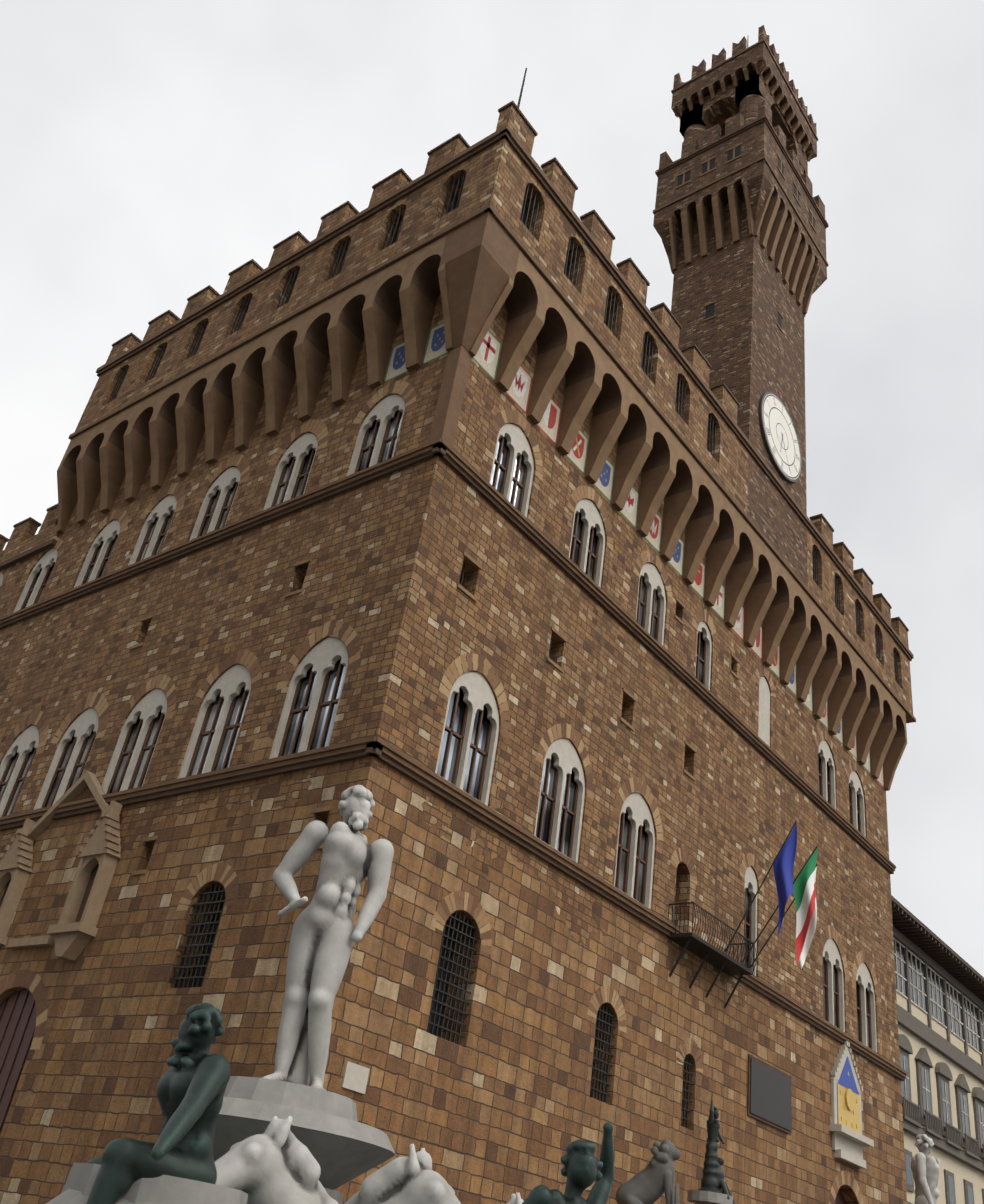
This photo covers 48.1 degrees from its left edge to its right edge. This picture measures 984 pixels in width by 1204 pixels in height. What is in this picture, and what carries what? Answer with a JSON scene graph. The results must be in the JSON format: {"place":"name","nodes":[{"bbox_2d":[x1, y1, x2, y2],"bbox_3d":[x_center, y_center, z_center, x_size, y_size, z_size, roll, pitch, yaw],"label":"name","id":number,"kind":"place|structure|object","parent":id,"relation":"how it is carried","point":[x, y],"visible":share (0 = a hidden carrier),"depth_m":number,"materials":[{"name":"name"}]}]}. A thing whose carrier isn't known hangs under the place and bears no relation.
{"place":"outdoors","nodes":[
{"label":"outdoors","id":0,"kind":"place"},
{"bbox_2d":[46,1163,247,1203],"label":"rim block","id":1,"kind":"structure","parent":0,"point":[162,1189],"depth_m":7.50,"materials":[{"name":"stone"}]},
{"bbox_2d":[87,1002,230,1203],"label":"statue","id":2,"kind":"object","parent":1,"relation":"on","point":[193,1082],"visible":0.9,"depth_m":7.72,"materials":[{"name":"green metal"}]},
{"bbox_2d":[214,1116,338,1203],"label":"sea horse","id":3,"kind":"object","parent":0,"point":[275,1162],"visible":0.75,"depth_m":11.20},
{"bbox_2d":[0,0,983,976],"label":"sky","id":4,"kind":"structure","parent":0,"point":[151,151],"materials":[{"name":"white"}]},
{"bbox_2d":[616,1139,680,1203],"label":"lion statue","id":5,"kind":"object","parent":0,"point":[652,1182],"visible":1,"depth_m":28.12,"materials":[{"name":"grey stone"}]},
{"bbox_2d":[891,895,983,1203],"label":"neighbouring building","id":6,"kind":"structure","parent":0,"point":[940,996],"depth_m":64.44,"materials":[{"name":"paint"}]},
{"label":"ground","id":7,"kind":"structure","parent":0,"visible":0},
{"bbox_2d":[160,1076,394,1203],"bbox_3d":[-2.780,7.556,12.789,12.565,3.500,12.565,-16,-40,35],"label":"pedestal","id":8,"kind":"object","parent":7,"relation":"on","point":[335,1137],"visible":0.62,"depth_m":12.68,"materials":[{"name":"stone"}]},
{"bbox_2d":[263,785,393,1089],"bbox_3d":[-2.229,4.461,14.702,1.495,4.288,1.265,24,-35,-21],"label":"statue","id":9,"kind":"object","parent":8,"relation":"on","point":[326,934],"visible":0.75,"depth_m":14.57,"materials":[{"name":"stone"}]},
{"bbox_2d":[344,1144,460,1203],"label":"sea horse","id":10,"kind":"object","parent":7,"relation":"on","point":[413,1178],"visible":1,"depth_m":11.49},
{"bbox_2d":[0,989,845,1203],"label":"doors","id":11,"kind":"structure","parent":7,"relation":"on","point":[17,1018],"depth_m":31.86,"materials":[{"name":"brown wood"}]},
{"bbox_2d":[0,294,906,1203],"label":"palazzo walls","id":12,"kind":"structure","parent":7,"relation":"on","point":[498,1104],"depth_m":34.28,"materials":[{"name":"brown stone"}]},
{"bbox_2d":[0,503,60,570],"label":"side wing battlements","id":13,"kind":"object","parent":12,"relation":"on","point":[24,541],"visible":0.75,"depth_m":50.50,"materials":[{"name":"stone"}]},
{"bbox_2d":[0,771,122,960],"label":"tabernacle","id":14,"kind":"object","parent":12,"relation":"on","point":[73,931],"visible":1,"depth_m":33.23,"materials":[{"name":"stone"}]},
{"bbox_2d":[0,381,879,1203],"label":"voussoirs","id":15,"kind":"object","parent":12,"relation":"attached to","point":[460,899],"visible":0.98,"depth_m":37.06,"materials":[{"name":"beige stone"}]},
{"bbox_2d":[0,124,915,1080],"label":"stone trim","id":16,"kind":"structure","parent":12,"relation":"attached to","point":[478,268],"depth_m":41.88,"materials":[{"name":"brown stone"}]},
{"bbox_2d":[74,138,913,722],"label":"parapet wall","id":17,"kind":"structure","parent":12,"relation":"on","point":[500,176],"depth_m":43.81,"materials":[{"name":"brown stone"}]},
{"bbox_2d":[105,101,908,647],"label":"battlements","id":18,"kind":"object","parent":17,"relation":"on","point":[511,115],"visible":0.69,"depth_m":46.26,"materials":[{"name":"brown stone"}]},
{"bbox_2d":[517,68,526,107],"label":"corner pole","id":19,"kind":"object","parent":18,"relation":"on","point":[519,100],"visible":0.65,"depth_m":41.31,"materials":[{"name":"grey metal"}]},
{"bbox_2d":[108,173,898,1127],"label":"iron bars","id":20,"kind":"object","parent":12,"relation":"on","point":[440,979],"visible":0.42,"depth_m":32.66,"materials":[{"name":"grey metal"}]},
{"bbox_2d":[341,1041,873,1168],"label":"wall plaques","id":21,"kind":"object","parent":12,"relation":"attached to","point":[769,1102],"depth_m":43.93,"materials":[{"name":"stone"}]},
{"bbox_2d":[383,322,883,787],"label":"shields","id":22,"kind":"object","parent":12,"relation":"attached to","point":[486,358],"visible":0.52,"depth_m":40.83,"materials":[{"name":"beige paint"}]},
{"bbox_2d":[655,42,826,586],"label":"clock tower","id":23,"kind":"structure","parent":12,"relation":"on","point":[752,353],"depth_m":58.04,"materials":[{"name":"brown stone"}]},
{"bbox_2d":[653,25,828,332],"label":"tower trim","id":24,"kind":"structure","parent":23,"relation":"attached to","point":[775,219],"depth_m":62.86,"materials":[{"name":"brown stone"}]},
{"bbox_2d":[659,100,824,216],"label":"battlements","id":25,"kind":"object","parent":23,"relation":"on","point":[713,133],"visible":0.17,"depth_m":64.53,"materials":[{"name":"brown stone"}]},
{"bbox_2d":[758,392,801,482],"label":"clock","id":26,"kind":"object","parent":23,"relation":"attached to","point":[780,437],"visible":1,"depth_m":54.13,"materials":[{"name":"grey"}]},
{"bbox_2d":[667,821,817,1008],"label":"balcony","id":27,"kind":"structure","parent":12,"relation":"attached to","point":[701,948],"depth_m":38.87,"materials":[{"name":"grey metal"}]},
{"bbox_2d":[773,822,796,937],"bbox_3d":[10.469,9.854,39.370,0.850,4.263,0.320,-7,-35,24],"label":"blue flag","id":28,"kind":"object","parent":27,"relation":"attached to","point":[783,864],"visible":0.98,"depth_m":39.51,"materials":[{"name":"blue fabric"}]},
{"bbox_2d":[793,848,817,963],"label":"italian flag","id":29,"kind":"object","parent":27,"relation":"attached to","point":[803,889],"visible":0.98,"depth_m":40.24,"materials":[{"name":"multicoloured fabric"}]},
{"bbox_2d":[799,867,816,968],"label":"flag","id":30,"kind":"object","parent":27,"relation":"attached to","point":[809,936],"visible":0.35,"depth_m":40.46,"materials":[{"name":"white"}]},
{"bbox_2d":[506,1192,523,1203],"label":"horse statue","id":31,"kind":"object","parent":7,"relation":"on","point":[516,1199],"visible":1,"depth_m":12.59,"materials":[{"name":"white stone"}]},
{"bbox_3d":[8.491,22.686,31.379,6.000,0.946,40.100,-16,-40,35],"label":"arengario","id":32,"kind":"object","parent":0,"visible":0},
{"bbox_2d":[687,1190,732,1203],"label":"statue pedestal","id":33,"kind":"object","parent":32,"relation":"on","point":[701,1197],"visible":0.98,"depth_m":30.01,"materials":[{"name":"stone"}]},
{"bbox_2d":[698,1092,734,1203],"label":"bronze statue","id":34,"kind":"object","parent":33,"relation":"on","point":[713,1179],"visible":0.94,"depth_m":30.78,"materials":[{"name":"brown metal"}]},
{"bbox_3d":[15.170,25.318,37.816,2.000,3.320,2.000,-16,-40,35],"label":"david statue pedestal","id":35,"kind":"object","parent":32,"relation":"on","visible":0},
{"bbox_2d":[911,1134,939,1203],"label":"statue","id":36,"kind":"object","parent":35,"relation":"on","point":[925,1168],"visible":1,"depth_m":40.22,"materials":[{"name":"stone"}]},
{"bbox_3d":[0.200,5.807,8.318,1.875,0.750,1.875,-16,-40,35],"label":"rim block","id":37,"kind":"object","parent":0,"visible":0},
{"bbox_2d":[522,1122,613,1203],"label":"bronze statue","id":38,"kind":"object","parent":37,"relation":"on","point":[583,1168],"visible":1,"depth_m":8.84,"materials":[{"name":"green metal"}]}
]}

